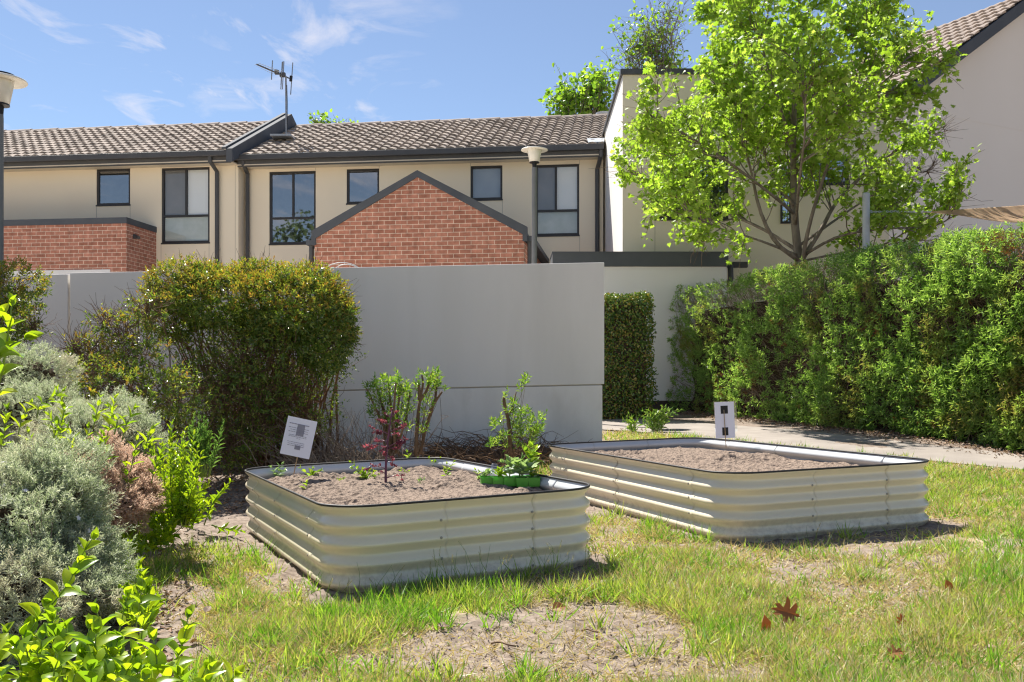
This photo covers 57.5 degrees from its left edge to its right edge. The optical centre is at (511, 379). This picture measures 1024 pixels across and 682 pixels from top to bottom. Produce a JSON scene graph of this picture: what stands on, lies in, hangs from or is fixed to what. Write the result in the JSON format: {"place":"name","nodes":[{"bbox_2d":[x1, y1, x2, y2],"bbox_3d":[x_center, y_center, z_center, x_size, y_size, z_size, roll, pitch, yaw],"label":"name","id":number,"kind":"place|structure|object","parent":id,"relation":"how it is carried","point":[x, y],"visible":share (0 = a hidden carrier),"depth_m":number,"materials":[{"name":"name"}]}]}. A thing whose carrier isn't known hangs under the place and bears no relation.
{"place":"outdoors","nodes":[
{"label":"outdoors","id":0,"kind":"place"},
{"bbox_2d":[0,0,1004,152],"label":"sky","id":1,"kind":"structure","parent":0,"point":[83,63],"materials":[{"name":"blue"}]},
{"bbox_2d":[0,411,1023,681],"bbox_3d":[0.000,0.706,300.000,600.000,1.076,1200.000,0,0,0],"label":"ground","id":2,"kind":"structure","parent":0,"point":[290,569],"depth_m":3.96,"materials":[{"name":"soil"}]},
{"bbox_2d":[0,71,27,450],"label":"lamp post","id":3,"kind":"object","parent":2,"relation":"on","point":[9,82],"visible":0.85,"depth_m":9.38,"materials":[{"name":"grey metal"}]},
{"bbox_2d":[0,292,43,394],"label":"privet shrub","id":4,"kind":"object","parent":2,"relation":"on","point":[7,345],"visible":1,"depth_m":1.74,"materials":[{"name":"green plant"}]},
{"bbox_2d":[0,255,61,429],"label":"shrub","id":5,"kind":"object","parent":2,"relation":"on","point":[21,311],"visible":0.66,"depth_m":8.20,"materials":[{"name":"green plant"}]},
{"bbox_2d":[4,274,69,448],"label":"rendered wall","id":6,"kind":"structure","parent":2,"relation":"on","point":[58,302],"depth_m":10.12,"materials":[{"name":"grey paint"}]},
{"bbox_2d":[0,334,91,450],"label":"westringia bush","id":7,"kind":"object","parent":2,"relation":"on","point":[28,380],"visible":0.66,"depth_m":6.33,"materials":[{"name":"grey plant"}]},
{"bbox_2d":[0,421,152,666],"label":"westringia bush","id":8,"kind":"object","parent":2,"relation":"on","point":[54,502],"visible":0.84,"depth_m":3.56,"materials":[{"name":"grey plant"}]},
{"bbox_2d":[4,217,156,274],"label":"brick wall","id":9,"kind":"structure","parent":2,"relation":"on","point":[77,245],"depth_m":21.66,"materials":[{"name":"brick"}]},
{"bbox_2d":[0,384,166,488],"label":"privet shrub","id":10,"kind":"object","parent":2,"relation":"on","point":[109,421],"visible":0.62,"depth_m":4.63,"materials":[{"name":"green plant"}]},
{"bbox_2d":[10,384,184,480],"bbox_3d":[-2.463,0.373,5.639,0.924,0.699,1.114,0,0,0],"label":"westringia bush","id":11,"kind":"object","parent":2,"relation":"on","point":[79,417],"visible":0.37,"depth_m":5.48,"materials":[{"name":"grey plant"}]},
{"bbox_2d":[60,426,167,536],"bbox_3d":[-2.087,0.537,4.744,0.786,0.593,0.594,0,0,44],"label":"dry bush","id":12,"kind":"object","parent":2,"relation":"on","point":[142,491],"visible":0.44,"depth_m":4.66,"materials":[{"name":"brown plant"}]},
{"bbox_2d":[0,527,247,681],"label":"privet shrub","id":13,"kind":"object","parent":2,"relation":"on","point":[97,649],"visible":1,"depth_m":2.10,"materials":[{"name":"green plant"}]},
{"bbox_2d":[44,275,214,455],"bbox_3d":[-3.561,0.038,8.688,1.437,1.771,4.064,0,0,-25],"label":"shrub","id":14,"kind":"object","parent":2,"relation":"on","point":[128,374],"visible":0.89,"depth_m":7.48,"materials":[{"name":"green plant"}]},
{"bbox_2d":[4,113,296,270],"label":"townhouse","id":15,"kind":"structure","parent":2,"relation":"on","point":[181,187],"depth_m":22.88,"materials":[{"name":"paint"}]},
{"bbox_2d":[96,169,130,205],"bbox_3d":[-9.802,-4.722,22.999,0.903,0.918,0.118,0,0,7],"label":"window","id":16,"kind":"structure","parent":15,"relation":"in","point":[113,185],"depth_m":23.04,"materials":[{"name":"glass"}]},
{"bbox_2d":[161,167,209,243],"bbox_3d":[-7.947,-4.229,22.772,1.255,1.863,0.118,0,0,7],"label":"window","id":17,"kind":"structure","parent":15,"relation":"in","point":[185,191],"depth_m":22.81,"materials":[{"name":"glass"}]},
{"bbox_2d":[107,472,211,633],"bbox_3d":[-1.881,0.771,4.824,0.512,0.307,3.294,0,0,-14],"label":"privet shrub","id":18,"kind":"object","parent":2,"relation":"on","point":[161,534],"visible":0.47,"depth_m":4.53,"materials":[{"name":"green plant"}]},
{"bbox_2d":[159,587,189,614],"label":"twig","id":19,"kind":"object","parent":2,"relation":"on","point":[174,600],"visible":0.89,"depth_m":4.06,"materials":[{"name":"brown wood"}]},
{"bbox_2d":[144,420,246,535],"bbox_3d":[-1.790,0.552,5.060,0.738,0.668,0.719,0,0,0],"label":"privet shrub","id":20,"kind":"object","parent":2,"relation":"on","point":[181,494],"visible":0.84,"depth_m":4.95,"materials":[{"name":"green plant"}]},
{"bbox_2d":[186,411,224,476],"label":"oleander","id":21,"kind":"object","parent":2,"relation":"on","point":[204,443],"visible":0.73,"depth_m":6.14,"materials":[{"name":"green plant"}]},
{"bbox_2d":[203,606,210,611],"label":"fallen leaf","id":22,"kind":"object","parent":2,"relation":"on","point":[205,609],"visible":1,"depth_m":3.83,"materials":[{"name":"beige plant"}]},
{"bbox_2d":[129,247,368,481],"bbox_3d":[-2.384,-0.100,8.782,2.138,2.249,1.963,0,0,0],"label":"shrub","id":23,"kind":"object","parent":2,"relation":"on","point":[254,398],"visible":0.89,"depth_m":8.27,"materials":[{"name":"green plant"}]},
{"bbox_2d":[208,402,447,478],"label":"pruned twigs","id":24,"kind":"object","parent":2,"relation":"on","point":[339,449],"visible":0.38,"depth_m":8.31,"materials":[{"name":"brown wood"}]},
{"bbox_2d":[308,108,358,123],"bbox_3d":[-6.890,-4.947,35.986,2.211,11.005,1.637,0,0,-11],"label":"tree","id":25,"kind":"object","parent":2,"relation":"on","point":[323,116],"visible":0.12,"depth_m":35.79,"materials":[{"name":"green plant"}]},
{"bbox_2d":[70,262,603,454],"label":"rendered wall","id":26,"kind":"structure","parent":2,"relation":"on","point":[483,336],"depth_m":10.10,"materials":[{"name":"grey paint"}]},
{"bbox_2d":[361,367,418,459],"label":"pruned shrub","id":27,"kind":"object","parent":2,"relation":"on","point":[400,391],"visible":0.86,"depth_m":7.86,"materials":[{"name":"green plant"}]},
{"bbox_2d":[244,457,590,592],"bbox_3d":[-0.660,0.768,5.447,1.429,0.415,2.319,-1,0,-26],"label":"raised garden bed","id":28,"kind":"object","parent":2,"relation":"on","point":[337,544],"visible":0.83,"depth_m":4.45,"materials":[{"name":"beige paint"}]},
{"bbox_2d":[267,465,543,504],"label":"bed soil","id":29,"kind":"structure","parent":28,"relation":"in","point":[331,488],"depth_m":5.34,"materials":[{"name":"brown soil"}]},
{"bbox_2d":[268,462,285,476],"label":"seedling","id":30,"kind":"object","parent":29,"relation":"on","point":[278,469],"visible":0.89,"depth_m":6.22,"materials":[{"name":"green plant"}]},
{"bbox_2d":[280,416,316,473],"bbox_3d":[-1.372,0.425,5.952,0.187,0.358,0.013,13,-1,-6],"label":"garden sign","id":31,"kind":"object","parent":29,"relation":"on","point":[298,437],"visible":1,"depth_m":5.95,"materials":[{"name":"plastic"}]},
{"bbox_2d":[298,465,322,477],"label":"seedling","id":32,"kind":"object","parent":29,"relation":"on","point":[311,471],"visible":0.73,"depth_m":6.00,"materials":[{"name":"green plant"}]},
{"bbox_2d":[348,460,379,478],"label":"seedling","id":33,"kind":"object","parent":29,"relation":"on","point":[364,474],"visible":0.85,"depth_m":5.90,"materials":[{"name":"green plant"}]},
{"bbox_2d":[362,408,408,481],"bbox_3d":[-0.760,0.409,5.582,0.305,0.490,0.198,0,0,0],"label":"young sapling","id":34,"kind":"object","parent":29,"relation":"on","point":[400,442],"visible":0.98,"depth_m":5.57,"materials":[{"name":"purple plant"}]},
{"bbox_2d":[441,460,454,475],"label":"seedling","id":35,"kind":"object","parent":29,"relation":"on","point":[448,473],"visible":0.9,"depth_m":5.99,"materials":[{"name":"green plant"}]},
{"bbox_2d":[479,475,540,486],"bbox_3d":[-0.013,0.583,5.346,0.340,0.052,0.146,0,0,-8],"label":"seedling tray","id":36,"kind":"object","parent":29,"relation":"on","point":[523,481],"visible":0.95,"depth_m":5.31,"materials":[{"name":"green plastic"}]},
{"bbox_2d":[478,468,493,476],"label":"seedling","id":37,"kind":"object","parent":36,"relation":"in","point":[486,472],"visible":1,"depth_m":5.35,"materials":[{"name":"green plant"}]},
{"bbox_2d":[492,466,507,476],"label":"seedling","id":38,"kind":"object","parent":36,"relation":"in","point":[501,472],"visible":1,"depth_m":5.34,"materials":[{"name":"green plant"}]},
{"bbox_2d":[498,454,522,476],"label":"seedling","id":39,"kind":"object","parent":36,"relation":"in","point":[511,471],"visible":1,"depth_m":5.33,"materials":[{"name":"green plant"}]},
{"bbox_2d":[508,453,527,475],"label":"seedling","id":40,"kind":"object","parent":36,"relation":"in","point":[513,459],"visible":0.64,"depth_m":5.37,"materials":[{"name":"green plant"}]},
{"bbox_2d":[511,458,536,477],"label":"seedling","id":41,"kind":"object","parent":36,"relation":"in","point":[525,464],"visible":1,"depth_m":5.32,"materials":[{"name":"green plant"}]},
{"bbox_2d":[522,441,541,469],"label":"seedling","id":42,"kind":"object","parent":36,"relation":"in","point":[530,453],"visible":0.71,"depth_m":5.39,"materials":[{"name":"green plant"}]},
{"bbox_2d":[529,468,541,477],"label":"seedling","id":43,"kind":"object","parent":36,"relation":"in","point":[534,473],"visible":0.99,"depth_m":5.33,"materials":[{"name":"green plant"}]},
{"bbox_2d":[236,114,606,268],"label":"townhouse","id":44,"kind":"structure","parent":2,"relation":"on","point":[295,195],"depth_m":22.46,"materials":[{"name":"paint"}]},
{"bbox_2d":[255,60,294,139],"bbox_3d":[-6.053,-7.181,23.822,0.890,2.020,0.755,0,0,0],"label":"tv antenna","id":45,"kind":"object","parent":44,"relation":"on","point":[281,74],"visible":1,"depth_m":23.98,"materials":[{"name":"metal"}]},
{"bbox_2d":[269,171,315,244],"bbox_3d":[-5.351,-4.178,22.814,1.199,1.800,0.118,0,0,7],"label":"window","id":46,"kind":"structure","parent":44,"relation":"in","point":[292,194],"depth_m":22.85,"materials":[{"name":"glass"}]},
{"bbox_2d":[346,169,378,204],"bbox_3d":[-3.598,-4.659,22.599,0.832,0.863,0.118,0,0,7],"label":"window","id":47,"kind":"structure","parent":44,"relation":"in","point":[362,184],"depth_m":22.64,"materials":[{"name":"glass"}]},
{"bbox_2d":[471,165,502,200],"bbox_3d":[-0.605,-4.665,22.231,0.793,0.836,0.118,0,0,7],"label":"window","id":48,"kind":"structure","parent":44,"relation":"in","point":[486,181],"depth_m":22.26,"materials":[{"name":"glass"}]},
{"bbox_2d":[537,164,579,236],"bbox_3d":[1.070,-4.215,22.025,1.056,1.700,0.118,0,0,7],"label":"window","id":49,"kind":"structure","parent":44,"relation":"in","point":[557,185],"depth_m":22.06,"materials":[{"name":"glass"}]},
{"bbox_2d":[596,111,607,113],"bbox_3d":[2.516,-6.905,25.600,0.440,0.850,0.433,0,0,0],"label":"roof flue","id":50,"kind":"object","parent":44,"relation":"on","point":[602,112],"visible":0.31,"depth_m":25.41,"materials":[{"name":"metal"}]},
{"bbox_2d":[404,365,449,457],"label":"pruned shrub","id":51,"kind":"object","parent":2,"relation":"on","point":[421,396],"visible":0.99,"depth_m":7.89,"materials":[{"name":"green plant"}]},
{"bbox_2d":[437,622,447,626],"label":"fallen leaf","id":52,"kind":"object","parent":2,"relation":"on","point":[441,625],"visible":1,"depth_m":3.54,"materials":[{"name":"beige plant"}]},
{"bbox_2d":[372,425,592,466],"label":"pruned twigs","id":53,"kind":"object","parent":2,"relation":"on","point":[461,453],"visible":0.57,"depth_m":9.09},
{"bbox_2d":[491,641,515,646],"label":"twig","id":54,"kind":"object","parent":2,"relation":"on","point":[503,643],"visible":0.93,"depth_m":3.30,"materials":[{"name":"brown wood"}]},
{"bbox_2d":[485,372,547,467],"bbox_3d":[0.031,0.384,7.903,0.541,0.920,0.347,0,0,0],"label":"pruned shrub","id":55,"kind":"object","parent":2,"relation":"on","point":[517,425],"visible":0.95,"depth_m":7.88,"materials":[{"name":"green plant"}]},
{"bbox_2d":[521,145,547,263],"bbox_3d":[0.360,-1.523,15.000,0.430,4.446,0.430,0,0,0],"label":"lamp post","id":56,"kind":"object","parent":2,"relation":"on","point":[534,152],"visible":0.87,"depth_m":14.96,"materials":[{"name":"grey metal"}]},
{"bbox_2d":[138,491,949,681],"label":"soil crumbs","id":57,"kind":"object","parent":2,"relation":"on","point":[637,626],"visible":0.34,"depth_m":3.43,"materials":[{"name":"brown soil"}]},
{"bbox_2d":[552,602,565,611],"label":"fallen leaf","id":58,"kind":"object","parent":2,"relation":"on","point":[557,604],"visible":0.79,"depth_m":3.73,"materials":[{"name":"brown plant"}]},
{"bbox_2d":[124,410,1023,661],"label":"fallen leaves","id":59,"kind":"object","parent":2,"relation":"on","point":[913,438],"depth_m":8.40,"materials":[{"name":"brown plant"}]},
{"bbox_2d":[537,54,618,115],"bbox_3d":[2.541,-5.481,32.719,3.302,12.072,2.499,0,0,0],"label":"tree","id":60,"kind":"object","parent":2,"relation":"on","point":[589,96],"visible":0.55,"depth_m":32.70,"materials":[{"name":"green plant"}]},
{"bbox_2d":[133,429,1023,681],"bbox_3d":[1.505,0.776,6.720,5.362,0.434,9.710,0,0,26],"label":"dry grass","id":61,"kind":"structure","parent":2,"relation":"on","point":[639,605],"depth_m":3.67,"materials":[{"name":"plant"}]},
{"bbox_2d":[136,429,1023,681],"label":"grass","id":62,"kind":"structure","parent":2,"relation":"on","point":[855,642],"depth_m":3.76,"materials":[{"name":"green plant"}]},
{"bbox_2d":[761,614,770,630],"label":"fallen leaf","id":63,"kind":"object","parent":62,"relation":"on","point":[766,621],"visible":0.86,"depth_m":3.41,"materials":[{"name":"brown plant"}]},
{"bbox_2d":[887,644,904,658],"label":"fallen leaf","id":64,"kind":"object","parent":62,"relation":"on","point":[895,651],"visible":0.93,"depth_m":3.05,"materials":[{"name":"brown plant"}]},
{"bbox_2d":[896,613,908,625],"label":"fallen leaf","id":65,"kind":"object","parent":62,"relation":"on","point":[901,615],"visible":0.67,"depth_m":3.44,"materials":[{"name":"brown plant"}]},
{"bbox_2d":[945,580,952,588],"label":"fallen leaf","id":66,"kind":"object","parent":62,"relation":"on","point":[947,583],"visible":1,"depth_m":4.00,"materials":[{"name":"brown plant"}]},
{"bbox_2d":[603,642,613,647],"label":"fallen leaf","id":67,"kind":"object","parent":2,"relation":"on","point":[608,644],"visible":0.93,"depth_m":3.23,"materials":[{"name":"beige plant"}]},
{"bbox_2d":[601,290,658,418],"bbox_3d":[1.679,-0.344,14.908,1.290,2.228,0.858,0,0,0],"label":"hedge","id":68,"kind":"object","parent":2,"relation":"on","point":[628,330],"visible":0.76,"depth_m":14.63,"materials":[{"name":"green plant"}]},
{"bbox_2d":[622,412,638,431],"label":"young shrub","id":69,"kind":"object","parent":2,"relation":"on","point":[630,427],"visible":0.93,"depth_m":11.78,"materials":[{"name":"green plant"}]},
{"bbox_2d":[601,0,694,87],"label":"tree","id":70,"kind":"object","parent":2,"relation":"on","point":[650,49],"visible":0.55,"depth_m":35.63,"materials":[{"name":"green plant"}]},
{"bbox_2d":[550,251,747,410],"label":"flat roofed store","id":71,"kind":"structure","parent":2,"relation":"on","point":[659,276],"depth_m":16.64,"materials":[{"name":"paint"}]},
{"bbox_2d":[298,523,1018,661],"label":"tall grass","id":72,"kind":"structure","parent":2,"relation":"on","point":[667,577],"depth_m":4.17,"materials":[{"name":"green plant"}]},
{"bbox_2d":[303,524,1009,644],"bbox_3d":[0.808,0.822,3.789,2.997,0.187,1.913,0,0,-24],"label":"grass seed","id":73,"kind":"object","parent":72,"relation":"attached to","point":[668,566],"depth_m":4.14,"materials":[{"name":"plant"}]},
{"bbox_2d":[636,405,682,432],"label":"young shrub","id":74,"kind":"object","parent":2,"relation":"on","point":[657,416],"visible":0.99,"depth_m":11.85,"materials":[{"name":"green plant"}]},
{"bbox_2d":[601,68,794,306],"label":"rendered building","id":75,"kind":"structure","parent":2,"relation":"on","point":[624,229],"depth_m":17.69,"materials":[{"name":"paint"}]},
{"bbox_2d":[654,152,728,220],"bbox_3d":[3.405,-3.657,17.718,1.414,1.298,0.118,0,0,1],"label":"window","id":76,"kind":"structure","parent":75,"relation":"in","point":[723,188],"depth_m":17.76,"materials":[{"name":"glass"}]},
{"bbox_2d":[780,167,790,223],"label":"slot window","id":77,"kind":"structure","parent":75,"relation":"in","point":[785,216],"depth_m":17.62,"materials":[{"name":"glass"}]},
{"bbox_2d":[548,437,928,542],"bbox_3d":[1.451,0.726,6.799,1.557,0.415,2.856,-1,0,-20],"label":"raised garden bed","id":78,"kind":"object","parent":2,"relation":"on","point":[875,492],"visible":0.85,"depth_m":5.59,"materials":[{"name":"beige paint"}]},
{"bbox_2d":[590,446,857,471],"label":"bed soil","id":79,"kind":"structure","parent":78,"relation":"in","point":[715,460],"depth_m":6.83,"materials":[{"name":"brown soil"}]},
{"bbox_2d":[714,402,734,443],"bbox_3d":[1.775,0.374,7.746,0.184,0.384,0.013,-3,0,10],"label":"garden sign","id":80,"kind":"object","parent":79,"relation":"on","point":[724,421],"visible":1,"depth_m":7.75,"materials":[{"name":"plastic"}]},
{"bbox_2d":[591,0,991,294],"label":"maple tree","id":81,"kind":"object","parent":2,"relation":"on","point":[762,95],"visible":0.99,"depth_m":13.54,"materials":[{"name":"green plant"}]},
{"bbox_2d":[665,217,1023,452],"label":"hedge","id":82,"kind":"object","parent":2,"relation":"on","point":[932,351],"visible":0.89,"depth_m":11.19,"materials":[{"name":"green plant"}]},
{"bbox_2d":[797,78,895,292],"bbox_3d":[6.285,-2.718,20.472,1.780,6.737,6.350,0,0,1],"label":"rendered link","id":83,"kind":"object","parent":2,"relation":"on","point":[820,214],"visible":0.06,"depth_m":17.65,"materials":[{"name":"paint"}]},
{"bbox_2d":[801,159,849,184],"bbox_3d":[5.912,-3.934,17.695,0.947,0.528,0.118,0,0,1],"label":"window","id":84,"kind":"structure","parent":83,"relation":"in","point":[841,163],"depth_m":17.73,"materials":[{"name":"glass"}]},
{"bbox_2d":[862,192,872,248],"bbox_3d":[5.019,-0.995,13.207,0.129,3.290,0.104,0,0,-33],"label":"sail post","id":85,"kind":"object","parent":2,"relation":"on","point":[866,210],"visible":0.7,"depth_m":13.16,"materials":[{"name":"metal"}]},
{"bbox_2d":[870,210,899,212],"bbox_3d":[5.263,-2.363,13.150,0.405,0.041,0.034,0,0,15],"label":"sail chain","id":86,"kind":"object","parent":85,"relation":"attached to","point":[882,211],"visible":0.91,"depth_m":13.15,"materials":[{"name":"metal"}]},
{"bbox_2d":[901,205,1023,222],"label":"shade sail","id":87,"kind":"object","parent":86,"relation":"hanging from","point":[1014,214],"visible":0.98,"depth_m":13.70,"materials":[{"name":"fabric"}]},
{"bbox_2d":[814,0,1023,281],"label":"gabled house","id":88,"kind":"structure","parent":2,"relation":"on","point":[985,95],"depth_m":19.68,"materials":[{"name":"paint"}]},
{"bbox_2d":[602,418,1023,468],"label":"path","id":89,"kind":"structure","parent":0,"point":[827,441],"depth_m":10.22,"materials":[{"name":"concrete"}]},
{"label":"courtyard pavement","id":90,"kind":"structure","parent":0,"visible":0},
{"bbox_2d":[328,262,357,267],"bbox_3d":[-2.035,-0.581,11.225,0.429,1.649,0.080,0,0,0],"label":"wire hoop","id":91,"kind":"object","parent":90,"relation":"on","point":[343,264],"visible":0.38,"depth_m":11.20,"materials":[{"name":"metal"}]},
{"bbox_2d":[306,170,548,267],"bbox_3d":[-1.640,-1.758,20.499,4.641,4.815,3.897,0,0,7],"label":"brick porch","id":92,"kind":"object","parent":90,"relation":"on","point":[417,218],"visible":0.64,"depth_m":18.60,"materials":[{"name":"brick"}]}
]}

